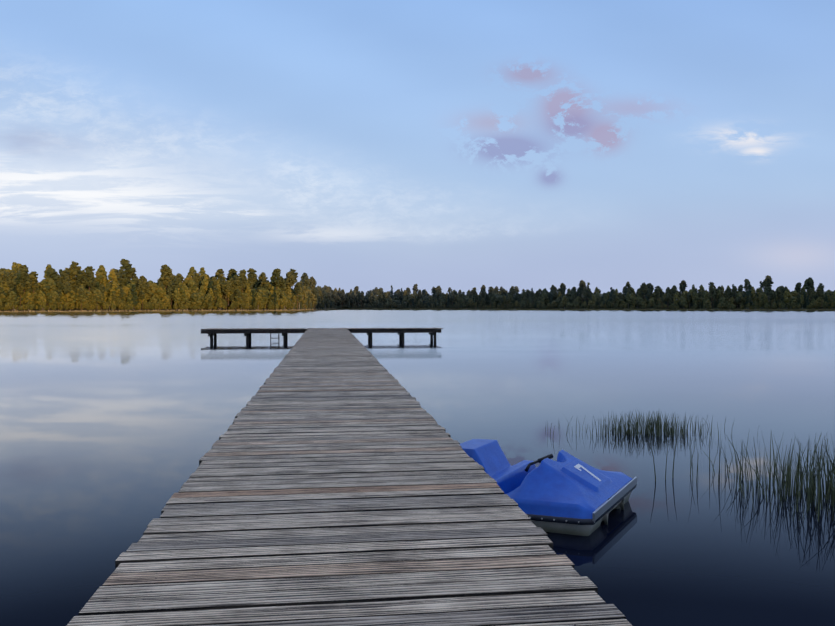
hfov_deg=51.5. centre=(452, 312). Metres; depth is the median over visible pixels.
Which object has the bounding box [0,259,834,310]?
shore forest
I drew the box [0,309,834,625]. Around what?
water
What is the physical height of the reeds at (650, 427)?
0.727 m
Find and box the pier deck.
[67,327,631,625]
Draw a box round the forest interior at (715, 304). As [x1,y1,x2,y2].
[2,281,834,309]
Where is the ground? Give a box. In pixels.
[1,291,834,311]
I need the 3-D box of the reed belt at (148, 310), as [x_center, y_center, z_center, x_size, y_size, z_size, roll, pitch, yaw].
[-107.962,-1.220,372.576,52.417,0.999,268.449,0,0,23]
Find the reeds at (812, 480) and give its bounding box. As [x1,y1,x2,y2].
[650,428,834,521]
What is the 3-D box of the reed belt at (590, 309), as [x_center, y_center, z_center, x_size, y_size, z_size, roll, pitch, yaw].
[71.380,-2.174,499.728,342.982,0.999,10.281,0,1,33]
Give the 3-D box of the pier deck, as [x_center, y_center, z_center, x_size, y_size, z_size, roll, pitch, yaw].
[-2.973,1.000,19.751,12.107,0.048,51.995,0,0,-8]
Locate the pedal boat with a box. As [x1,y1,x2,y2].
[460,439,636,535]
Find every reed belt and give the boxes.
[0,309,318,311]
[348,308,833,309]
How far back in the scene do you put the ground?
446.46 m
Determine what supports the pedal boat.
on the water
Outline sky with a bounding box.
[0,0,834,295]
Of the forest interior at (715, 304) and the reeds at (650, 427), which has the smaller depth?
the reeds at (650, 427)
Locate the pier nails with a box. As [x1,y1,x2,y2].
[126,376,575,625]
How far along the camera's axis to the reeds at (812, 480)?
8.59 m
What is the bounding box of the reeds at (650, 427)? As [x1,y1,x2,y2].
[545,411,758,438]

